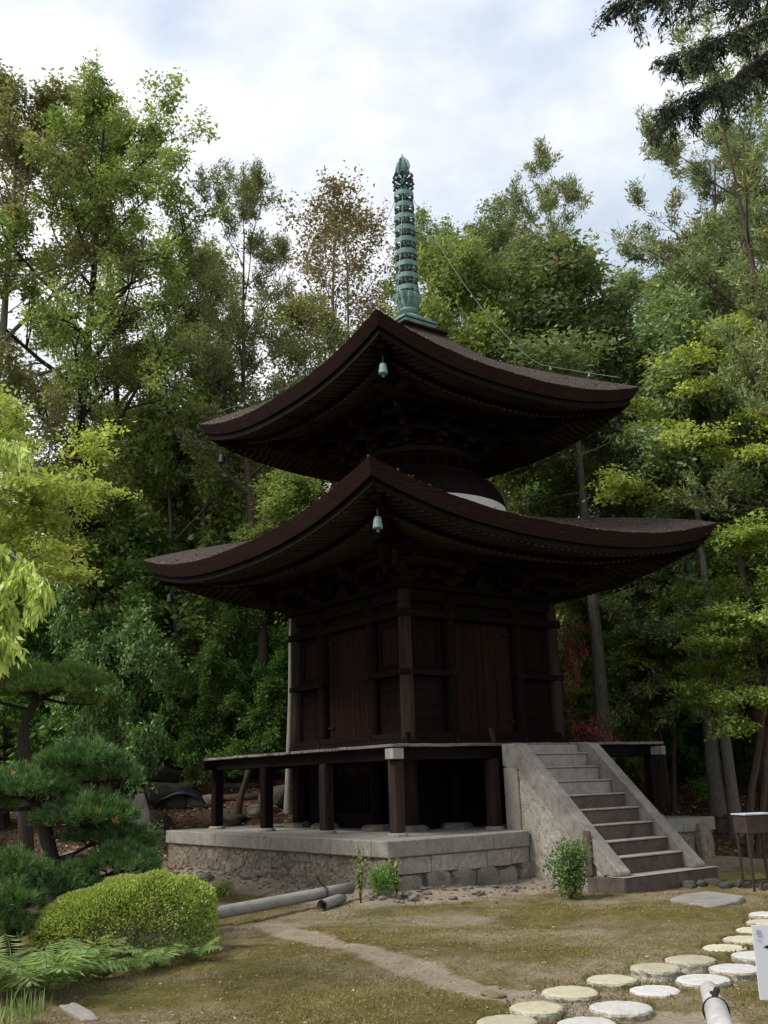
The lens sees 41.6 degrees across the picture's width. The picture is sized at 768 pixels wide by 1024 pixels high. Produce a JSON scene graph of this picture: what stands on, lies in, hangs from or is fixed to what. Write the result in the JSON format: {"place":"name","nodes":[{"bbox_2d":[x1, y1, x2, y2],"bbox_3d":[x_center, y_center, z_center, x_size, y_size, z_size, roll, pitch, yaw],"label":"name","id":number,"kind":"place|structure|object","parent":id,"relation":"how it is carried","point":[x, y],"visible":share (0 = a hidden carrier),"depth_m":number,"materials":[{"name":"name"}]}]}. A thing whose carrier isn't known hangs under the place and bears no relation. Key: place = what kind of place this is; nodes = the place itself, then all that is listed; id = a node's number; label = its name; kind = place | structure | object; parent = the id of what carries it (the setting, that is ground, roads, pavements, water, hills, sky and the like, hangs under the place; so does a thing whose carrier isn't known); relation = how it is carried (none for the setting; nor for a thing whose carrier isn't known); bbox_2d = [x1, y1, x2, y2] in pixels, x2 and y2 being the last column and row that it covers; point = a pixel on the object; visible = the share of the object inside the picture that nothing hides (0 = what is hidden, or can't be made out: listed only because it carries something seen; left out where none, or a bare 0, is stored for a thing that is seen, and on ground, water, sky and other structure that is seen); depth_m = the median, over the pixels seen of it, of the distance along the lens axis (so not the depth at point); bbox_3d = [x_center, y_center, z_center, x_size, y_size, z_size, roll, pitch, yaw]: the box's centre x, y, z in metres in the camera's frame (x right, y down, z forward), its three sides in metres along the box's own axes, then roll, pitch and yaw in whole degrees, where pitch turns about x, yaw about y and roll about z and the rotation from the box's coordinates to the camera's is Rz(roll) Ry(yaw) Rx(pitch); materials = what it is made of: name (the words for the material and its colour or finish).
{"place":"outdoors","nodes":[
{"label":"outdoors","id":0,"kind":"place"},
{"bbox_2d":[0,727,767,1023],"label":"ground","id":1,"kind":"structure","parent":0,"point":[376,959],"depth_m":10.40,"materials":[{"name":"soil"}]},
{"bbox_2d":[0,437,56,678],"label":"weeping maple","id":2,"kind":"object","parent":1,"relation":"on","point":[28,581],"visible":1,"depth_m":9.07,"materials":[{"name":"green plant"}]},
{"bbox_2d":[8,984,52,1023],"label":"iris plant","id":3,"kind":"object","parent":1,"relation":"on","point":[32,1010],"visible":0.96,"depth_m":7.66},
{"bbox_2d":[0,839,71,954],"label":"garden pine","id":4,"kind":"object","parent":1,"relation":"on","point":[16,921],"visible":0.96,"depth_m":10.92,"materials":[{"name":"green plant"}]},
{"bbox_2d":[0,934,84,998],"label":"fern","id":5,"kind":"object","parent":1,"relation":"on","point":[8,983],"visible":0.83,"depth_m":8.75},
{"bbox_2d":[0,540,93,830],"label":"evergreen tree","id":6,"kind":"object","parent":1,"relation":"on","point":[7,751],"visible":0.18,"depth_m":23.10,"materials":[{"name":"green plant"}]},
{"bbox_2d":[0,618,96,804],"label":"shrub","id":7,"kind":"object","parent":1,"relation":"on","point":[75,630],"visible":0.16,"depth_m":24.41,"materials":[{"name":"green plant"}]},
{"bbox_2d":[0,990,109,1023],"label":"grass","id":8,"kind":"structure","parent":1,"relation":"on","point":[52,1007],"depth_m":8.39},
{"bbox_2d":[0,656,120,870],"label":"garden pine","id":9,"kind":"object","parent":1,"relation":"on","point":[74,678],"visible":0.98,"depth_m":16.13,"materials":[{"name":"green plant"}]},
{"bbox_2d":[0,938,128,994],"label":"fern","id":10,"kind":"object","parent":1,"relation":"on","point":[61,977],"visible":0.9,"depth_m":8.79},
{"bbox_2d":[0,384,143,642],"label":"maple tree","id":11,"kind":"object","parent":1,"relation":"on","point":[15,526],"visible":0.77,"depth_m":16.36,"materials":[{"name":"green plant"}]},
{"bbox_2d":[59,1003,97,1020],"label":"edging stone","id":12,"kind":"object","parent":1,"relation":"on","point":[76,1011],"visible":0.83,"depth_m":7.97,"materials":[{"name":"stone"}]},
{"bbox_2d":[0,734,166,923],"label":"garden pine","id":13,"kind":"object","parent":1,"relation":"on","point":[62,766],"visible":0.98,"depth_m":12.08,"materials":[{"name":"green plant"}]},
{"bbox_2d":[33,934,133,981],"bbox_3d":[-2.783,4.118,9.382,0.942,0.442,0.896,-7,-16,19],"label":"fern","id":14,"kind":"object","parent":1,"relation":"on","point":[86,971],"visible":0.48,"depth_m":9.31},
{"bbox_2d":[0,58,172,513],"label":"broadleaf tree","id":15,"kind":"object","parent":1,"relation":"on","point":[12,134],"visible":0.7,"depth_m":29.16,"materials":[{"name":"green plant"}]},
{"bbox_2d":[0,488,193,768],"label":"evergreen tree","id":16,"kind":"object","parent":1,"relation":"on","point":[96,624],"visible":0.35,"depth_m":27.12,"materials":[{"name":"green plant"}]},
{"bbox_2d":[37,579,193,850],"bbox_3d":[-5.997,4.513,21.904,2.989,6.497,2.946,-12,-18,35],"label":"shrub","id":17,"kind":"object","parent":1,"relation":"on","point":[92,722],"visible":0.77,"depth_m":21.85,"materials":[{"name":"green plant"}]},
{"bbox_2d":[0,46,241,716],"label":"broadleaf tree","id":18,"kind":"object","parent":1,"relation":"on","point":[97,103],"visible":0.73,"depth_m":29.07,"materials":[{"name":"green plant"}]},
{"bbox_2d":[26,868,219,955],"bbox_3d":[-2.826,4.321,10.944,2.096,0.882,1.324,-1,-15,-3],"label":"clipped azalea","id":19,"kind":"object","parent":1,"relation":"on","point":[166,887],"visible":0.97,"depth_m":10.63,"materials":[{"name":"green plant"}]},
{"bbox_2d":[2,99,245,737],"bbox_3d":[-8.344,-3.637,33.252,7.392,22.531,7.278,-9,-16,25],"label":"broadleaf tree","id":20,"kind":"object","parent":1,"relation":"on","point":[185,309],"visible":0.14,"depth_m":33.44,"materials":[{"name":"green plant"}]},
{"bbox_2d":[74,589,197,742],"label":"evergreen tree","id":21,"kind":"object","parent":1,"relation":"on","point":[166,624],"visible":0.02,"depth_m":30.47,"materials":[{"name":"green plant"}]},
{"bbox_2d":[107,947,168,971],"bbox_3d":[-2.418,4.380,9.861,0.694,0.221,0.650,9,-18,-35],"label":"fern","id":22,"kind":"object","parent":1,"relation":"on","point":[140,962],"visible":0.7,"depth_m":9.79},
{"bbox_2d":[115,765,183,789],"bbox_3d":[-5.884,6.798,25.635,1.149,0.760,1.837,-14,-19,38],"label":"rock","id":23,"kind":"object","parent":1,"relation":"on","point":[167,774],"visible":0.23,"depth_m":25.33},
{"bbox_2d":[124,944,186,967],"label":"fern","id":24,"kind":"object","parent":1,"relation":"on","point":[157,962],"visible":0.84,"depth_m":10.04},
{"bbox_2d":[45,321,270,744],"bbox_3d":[-5.481,1.169,29.814,6.454,12.595,7.705,-7,-16,18],"label":"evergreen tree","id":25,"kind":"object","parent":1,"relation":"on","point":[156,462],"visible":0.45,"depth_m":28.82,"materials":[{"name":"green plant"}]},
{"bbox_2d":[85,312,235,737],"bbox_3d":[-7.097,0.326,30.938,6.046,13.702,4.831,-2,-15,1],"label":"sparse tree","id":26,"kind":"object","parent":1,"relation":"on","point":[173,426],"visible":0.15,"depth_m":31.17,"materials":[{"name":"green plant"}]},
{"bbox_2d":[149,810,173,832],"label":"rock","id":27,"kind":"object","parent":1,"relation":"on","point":[157,815],"visible":0.32,"depth_m":22.54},
{"bbox_2d":[144,781,196,807],"bbox_3d":[-5.145,6.901,24.507,1.247,0.717,1.028,-8,-16,23],"label":"rock","id":28,"kind":"object","parent":1,"relation":"on","point":[164,789],"visible":0.65,"depth_m":24.13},
{"bbox_2d":[76,400,267,647],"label":"evergreen tree","id":29,"kind":"object","parent":1,"relation":"on","point":[144,489],"visible":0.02,"depth_m":31.60,"materials":[{"name":"green plant"}]},
{"bbox_2d":[173,936,223,959],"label":"fern","id":30,"kind":"object","parent":1,"relation":"on","point":[207,947],"visible":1,"depth_m":10.28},
{"bbox_2d":[110,229,301,547],"bbox_3d":[-6.314,-1.038,34.526,6.206,17.602,7.767,2,-15,-14],"label":"sparse tree","id":31,"kind":"object","parent":1,"relation":"on","point":[222,262],"visible":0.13,"depth_m":34.10,"materials":[{"name":"green plant"}]},
{"bbox_2d":[166,654,247,766],"bbox_3d":[-4.553,5.388,27.663,2.559,3.824,2.696,-1,-15,-5],"label":"shrub","id":32,"kind":"object","parent":1,"relation":"on","point":[228,723],"visible":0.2,"depth_m":26.88,"materials":[{"name":"green plant"}]},
{"bbox_2d":[163,595,287,785],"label":"evergreen tree","id":33,"kind":"object","parent":1,"relation":"on","point":[269,735],"visible":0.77,"depth_m":25.57,"materials":[{"name":"green plant"}]},
{"bbox_2d":[210,771,259,801],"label":"hillside steps","id":34,"kind":"structure","parent":1,"relation":"on","point":[233,797],"depth_m":25.04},
{"bbox_2d":[162,153,315,781],"bbox_3d":[-3.843,-2.009,29.012,5.360,19.471,5.063,4,-16,-22],"label":"pine tree","id":35,"kind":"object","parent":1,"relation":"on","point":[249,191],"visible":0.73,"depth_m":29.53,"materials":[{"name":"green plant"}]},
{"bbox_2d":[216,620,288,777],"bbox_3d":[-3.127,5.108,26.553,2.830,4.588,2.686,-2,-15,2],"label":"shrub","id":36,"kind":"object","parent":1,"relation":"on","point":[280,658],"visible":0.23,"depth_m":26.46,"materials":[{"name":"green plant"}]},
{"bbox_2d":[220,390,326,731],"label":"evergreen tree","id":37,"kind":"object","parent":1,"relation":"on","point":[285,620],"visible":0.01,"depth_m":32.13,"materials":[{"name":"green plant"}]},
{"bbox_2d":[227,467,328,813],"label":"tall tree","id":38,"kind":"object","parent":1,"relation":"on","point":[284,492],"visible":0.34,"depth_m":25.20,"materials":[{"name":"green plant"}]},
{"bbox_2d":[204,875,354,919],"bbox_3d":[-1.419,5.196,13.679,2.515,0.433,0.208,10,-19,-38],"label":"fallen pole","id":39,"kind":"object","parent":1,"relation":"on","point":[258,905],"visible":0.81,"depth_m":13.65,"materials":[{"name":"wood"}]},
{"bbox_2d":[224,285,354,616],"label":"sparse tree","id":40,"kind":"object","parent":1,"relation":"on","point":[297,353],"visible":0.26,"depth_m":33.60,"materials":[{"name":"green plant"}]},
{"bbox_2d":[261,191,399,497],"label":"sparse tree","id":41,"kind":"object","parent":1,"relation":"on","point":[341,270],"visible":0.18,"depth_m":40.38,"materials":[{"name":"brown plant"}]},
{"bbox_2d":[317,894,346,910],"bbox_3d":[-0.718,5.393,13.995,0.150,0.166,0.712,-7,-16,19],"label":"pipe","id":42,"kind":"object","parent":1,"relation":"on","point":[330,902],"visible":1,"depth_m":13.86,"materials":[{"name":"concrete"}]},
{"bbox_2d":[232,160,450,489],"bbox_3d":[-1.579,-2.132,35.213,7.863,21.292,7.061,0,-15,-8],"label":"sparse tree","id":43,"kind":"object","parent":1,"relation":"on","point":[336,188],"visible":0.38,"depth_m":36.55,"materials":[{"name":"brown plant"}]},
{"bbox_2d":[350,845,368,902],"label":"sapling","id":44,"kind":"object","parent":1,"relation":"on","point":[359,870],"visible":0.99,"depth_m":14.21,"materials":[{"name":"green plant"}]},
{"bbox_2d":[176,867,555,906],"bbox_3d":[-1.727,6.139,16.584,8.461,0.254,3.500,-11,-17,30],"label":"rubble","id":45,"kind":"object","parent":1,"relation":"on","point":[516,888],"visible":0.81,"depth_m":15.29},
{"bbox_2d":[365,862,398,896],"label":"shrub","id":46,"kind":"object","parent":1,"relation":"on","point":[380,879],"visible":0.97,"depth_m":14.23,"materials":[{"name":"green plant"}]},
{"bbox_2d":[0,870,767,1023],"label":"moss tufts","id":47,"kind":"object","parent":1,"relation":"on","point":[274,1018],"visible":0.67,"depth_m":9.47,"materials":[{"name":"plant"}]},
{"bbox_2d":[0,731,767,870],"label":"leaf litter","id":48,"kind":"object","parent":1,"relation":"on","point":[678,813],"visible":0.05,"depth_m":23.59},
{"bbox_2d":[3,871,766,1023],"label":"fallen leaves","id":49,"kind":"object","parent":1,"relation":"on","point":[582,926],"visible":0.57,"depth_m":9.61,"materials":[{"name":"brown plant"}]},
{"bbox_2d":[330,203,510,498],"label":"broadleaf tree","id":50,"kind":"object","parent":1,"relation":"on","point":[424,239],"visible":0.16,"depth_m":35.21,"materials":[{"name":"green plant"}]},
{"bbox_2d":[166,816,715,891],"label":"stone platform","id":51,"kind":"structure","parent":1,"relation":"on","point":[477,855],"depth_m":16.24,"materials":[{"name":"stone"}]},
{"bbox_2d":[143,154,716,836],"bbox_3d":[0.661,-1.139,21.910,8.660,15.105,8.660,9,-18,-35],"label":"pagoda","id":52,"kind":"object","parent":51,"relation":"on","point":[423,636],"visible":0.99,"depth_m":19.41,"materials":[{"name":"brown wood"}]},
{"bbox_2d":[327,631,350,738],"bbox_3d":[-0.883,3.408,19.906,0.078,2.040,0.730,9,-18,-35],"label":"door","id":53,"kind":"structure","parent":52,"relation":"in","point":[338,644],"depth_m":19.89,"materials":[{"name":"brown wood"}]},
{"bbox_2d":[349,627,367,736],"bbox_3d":[-0.448,3.242,19.331,0.078,2.040,0.730,9,-18,-35],"label":"door","id":54,"kind":"structure","parent":52,"relation":"in","point":[357,638],"depth_m":19.39,"materials":[{"name":"brown wood"}]},
{"bbox_2d":[150,310,705,562],"bbox_3d":[0.667,-0.889,21.853,8.710,4.377,8.688,9,-18,-35],"label":"roof debris","id":55,"kind":"object","parent":52,"relation":"on","point":[445,491],"visible":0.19,"depth_m":20.43,"materials":[{"name":"brown plant"}]},
{"bbox_2d":[454,622,485,731],"bbox_3d":[1.590,3.098,19.036,0.730,2.040,0.078,9,-18,-35],"label":"door","id":56,"kind":"structure","parent":52,"relation":"in","point":[470,688],"depth_m":19.05,"materials":[{"name":"brown wood"}]},
{"bbox_2d":[480,624,515,731],"bbox_3d":[2.188,3.191,19.461,0.730,2.040,0.078,9,-18,-35],"label":"door","id":57,"kind":"structure","parent":52,"relation":"in","point":[498,701],"depth_m":19.45,"materials":[{"name":"brown wood"}]},
{"bbox_2d":[377,223,529,512],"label":"tall tree","id":58,"kind":"object","parent":1,"relation":"on","point":[468,264],"visible":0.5,"depth_m":26.01,"materials":[{"name":"green plant"}]},
{"bbox_2d":[476,1014,537,1023],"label":"stepping stone","id":59,"kind":"object","parent":1,"relation":"on","point":[508,1019],"visible":1,"depth_m":7.29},
{"bbox_2d":[442,187,595,512],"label":"broadleaf tree","id":60,"kind":"object","parent":1,"relation":"on","point":[495,242],"visible":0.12,"depth_m":36.69,"materials":[{"name":"green plant"}]},
{"bbox_2d":[509,1001,563,1022],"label":"stepping stone","id":61,"kind":"object","parent":1,"relation":"on","point":[539,1010],"visible":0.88,"depth_m":7.52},
{"bbox_2d":[492,134,604,479],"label":"pine tree","id":62,"kind":"object","parent":1,"relation":"on","point":[548,200],"visible":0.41,"depth_m":32.05,"materials":[{"name":"green plant"}]},
{"bbox_2d":[486,472,638,730],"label":"evergreen tree","id":63,"kind":"object","parent":1,"relation":"on","point":[492,481],"visible":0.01,"depth_m":27.90,"materials":[{"name":"green plant"}]},
{"bbox_2d":[538,830,595,899],"bbox_3d":[2.661,5.002,14.331,0.801,0.977,0.854,1,-15,-12],"label":"shrub","id":64,"kind":"object","parent":1,"relation":"on","point":[570,873],"visible":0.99,"depth_m":14.26,"materials":[{"name":"green plant"}]},
{"bbox_2d":[494,230,643,619],"bbox_3d":[5.185,-0.488,29.331,4.911,17.031,6.232,-9,-16,25],"label":"conifer tree","id":65,"kind":"object","parent":1,"relation":"on","point":[520,242],"visible":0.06,"depth_m":28.57,"materials":[{"name":"green plant"}]},
{"bbox_2d":[541,985,598,1002],"bbox_3d":[1.505,3.945,8.106,0.467,0.210,0.485,5,-16,-24],"label":"stepping stone","id":66,"kind":"object","parent":1,"relation":"on","point":[570,994],"visible":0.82,"depth_m":8.02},
{"bbox_2d":[555,605,593,741],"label":"red maple","id":67,"kind":"object","parent":1,"relation":"on","point":[569,665],"visible":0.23,"depth_m":22.34,"materials":[{"name":"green plant"}]},
{"bbox_2d":[532,290,622,738],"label":"tall tree","id":68,"kind":"object","parent":1,"relation":"on","point":[569,504],"visible":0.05,"depth_m":28.35,"materials":[{"name":"green plant"}]},
{"bbox_2d":[451,217,710,761],"bbox_3d":[5.093,-0.008,25.689,6.827,15.536,6.696,-2,-15,2],"label":"tall tree","id":69,"kind":"object","parent":1,"relation":"on","point":[576,270],"visible":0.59,"depth_m":26.24,"materials":[{"name":"green plant"}]},
{"bbox_2d":[557,1016,615,1023],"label":"stepping stone","id":70,"kind":"object","parent":1,"relation":"on","point":[586,1020],"visible":1,"depth_m":7.26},
{"bbox_2d":[569,710,618,742],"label":"red maple","id":71,"kind":"object","parent":1,"relation":"on","point":[594,733],"visible":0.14,"depth_m":21.14,"materials":[{"name":"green plant"}]},
{"bbox_2d":[511,478,692,762],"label":"evergreen tree","id":72,"kind":"object","parent":1,"relation":"on","point":[537,488],"depth_m":28.70,"materials":[{"name":"green plant"}]},
{"bbox_2d":[557,589,656,785],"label":"evergreen tree","id":73,"kind":"object","parent":1,"relation":"on","point":[610,640],"visible":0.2,"depth_m":25.76,"materials":[{"name":"green plant"}]},
{"bbox_2d":[502,743,717,893],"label":"stone staircase","id":74,"kind":"structure","parent":1,"relation":"on","point":[634,839],"depth_m":16.30,"materials":[{"name":"stone"}]},
{"bbox_2d":[586,974,637,989],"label":"stepping stone","id":75,"kind":"object","parent":1,"relation":"on","point":[611,981],"visible":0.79,"depth_m":8.49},
{"bbox_2d":[559,517,676,791],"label":"evergreen tree","id":76,"kind":"object","parent":1,"relation":"on","point":[641,724],"visible":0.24,"depth_m":25.95,"materials":[{"name":"green plant"}]},
{"bbox_2d":[470,909,766,1023],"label":"grass tufts","id":77,"kind":"object","parent":1,"relation":"on","point":[667,984],"visible":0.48,"depth_m":8.48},
{"bbox_2d":[589,1001,653,1022],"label":"stepping stone","id":78,"kind":"object","parent":1,"relation":"on","point":[625,1011],"visible":0.91,"depth_m":7.42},
{"bbox_2d":[563,569,743,813],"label":"maple tree","id":79,"kind":"object","parent":1,"relation":"on","point":[633,657],"visible":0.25,"depth_m":25.31,"materials":[{"name":"plant"}]},
{"bbox_2d":[629,985,680,997],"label":"stepping stone","id":80,"kind":"object","parent":1,"relation":"on","point":[655,991],"visible":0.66,"depth_m":8.06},
{"bbox_2d":[630,963,681,982],"bbox_3d":[2.373,4.065,8.812,0.454,0.210,0.416,-13,-19,37],"label":"stepping stone","id":81,"kind":"object","parent":1,"relation":"on","point":[659,972],"visible":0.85,"depth_m":8.69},
{"bbox_2d":[571,262,767,801],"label":"conifer tree","id":82,"kind":"object","parent":1,"relation":"on","point":[623,280],"visible":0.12,"depth_m":25.73,"materials":[{"name":"plant"}]},
{"bbox_2d":[636,638,703,775],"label":"evergreen tree","id":83,"kind":"object","parent":1,"relation":"on","point":[684,724],"visible":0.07,"depth_m":27.89,"materials":[{"name":"green plant"}]},
{"bbox_2d":[576,323,767,815],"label":"tall tree","id":84,"kind":"object","parent":1,"relation":"on","point":[716,804],"visible":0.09,"depth_m":24.86,"materials":[{"name":"green plant"}]},
{"bbox_2d":[623,661,723,778],"bbox_3d":[8.504,6.159,29.349,3.544,4.021,3.363,13,-21,-43],"label":"shrub","id":85,"kind":"object","parent":1,"relation":"on","point":[699,763],"visible":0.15,"depth_m":28.08,"materials":[{"name":"green plant"}]},
{"bbox_2d":[581,110,767,805],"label":"pine tree","id":86,"kind":"object","parent":1,"relation":"on","point":[718,197],"visible":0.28,"depth_m":28.30,"materials":[{"name":"green plant"}]},
{"bbox_2d":[582,299,767,685],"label":"maple tree","id":87,"kind":"object","parent":1,"relation":"on","point":[613,485],"visible":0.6,"depth_m":23.14,"materials":[{"name":"green plant"}]},
{"bbox_2d":[589,0,767,160],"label":"cypress tree","id":88,"kind":"object","parent":1,"relation":"on","point":[738,86],"visible":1,"depth_m":8.25,"materials":[{"name":"green plant"}]},
{"bbox_2d":[595,279,767,837],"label":"tall tree","id":89,"kind":"object","parent":1,"relation":"on","point":[660,325],"visible":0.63,"depth_m":23.77,"materials":[{"name":"green plant"}]},
{"bbox_2d":[599,255,767,811],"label":"conifer tree","id":90,"kind":"object","parent":1,"relation":"on","point":[706,298],"visible":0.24,"depth_m":23.82,"materials":[{"name":"plant"}]},
{"bbox_2d":[602,0,767,516],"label":"pine tree","id":91,"kind":"object","parent":1,"relation":"on","point":[725,483],"visible":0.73,"depth_m":22.66,"materials":[{"name":"green plant"}]},
{"bbox_2d":[665,955,717,974],"bbox_3d":[2.759,4.101,9.048,0.457,0.210,0.447,-4,-15,10],"label":"stepping stone","id":92,"kind":"object","parent":1,"relation":"on","point":[692,964],"visible":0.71,"depth_m":8.92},
{"bbox_2d":[625,468,767,726],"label":"maple tree","id":93,"kind":"object","parent":1,"relation":"on","point":[723,560],"visible":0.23,"depth_m":24.17,"materials":[{"name":"plant"}]},
{"bbox_2d":[675,974,730,989],"bbox_3d":[2.638,3.968,8.364,0.491,0.215,0.430,11,-19,-39],"label":"stepping stone","id":94,"kind":"object","parent":1,"relation":"on","point":[692,981],"visible":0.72,"depth_m":8.31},
{"bbox_2d":[670,891,744,907],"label":"paving slab","id":95,"kind":"structure","parent":1,"relation":"on","point":[710,899],"depth_m":13.40,"materials":[{"name":"stone"}]},
{"bbox_2d":[657,508,767,858],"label":"maple tree","id":96,"kind":"object","parent":1,"relation":"on","point":[734,644],"visible":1,"depth_m":19.90,"materials":[{"name":"plant"}]},
{"bbox_2d":[700,981,732,1023],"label":"bamboo barrier","id":97,"kind":"object","parent":1,"relation":"on","point":[715,1008],"visible":1,"depth_m":3.83,"materials":[{"name":"white wood"}]},
{"bbox_2d":[683,565,759,767],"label":"evergreen tree","id":98,"kind":"object","parent":1,"relation":"on","point":[744,749],"visible":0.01,"depth_m":28.20,"materials":[{"name":"green plant"}]},
{"bbox_2d":[677,702,767,782],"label":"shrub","id":99,"kind":"object","parent":1,"relation":"on","point":[743,772],"visible":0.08,"depth_m":28.07,"materials":[{"name":"green plant"}]},
{"bbox_2d":[697,144,767,693],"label":"conifer tree","id":100,"kind":"object","parent":1,"relation":"on","point":[758,218],"visible":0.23,"depth_m":25.76,"materials":[{"name":"plant"}]},
{"bbox_2d":[708,964,756,981],"bbox_3d":[3.034,4.030,8.704,0.436,0.215,0.452,-3,-15,5],"label":"stepping stone","id":101,"kind":"object","parent":1,"relation":"on","point":[739,972],"visible":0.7,"depth_m":8.60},
{"bbox_2d":[731,812,767,891],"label":"iron box","id":102,"kind":"object","parent":1,"relation":"on","point":[747,824],"visible":0.92,"depth_m":15.17,"materials":[{"name":"metal"}]},
{"bbox_2d":[751,925,767,999],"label":"sign board","id":103,"kind":"object","parent":1,"relation":"on","point":[760,937],"visible":1,"depth_m":4.90,"materials":[{"name":"white wood"}]},
{"bbox_2d":[0,0,767,594],"label":"sky","id":104,"kind":"structure","parent":0,"point":[464,90],"materials":[{"name":"white"}]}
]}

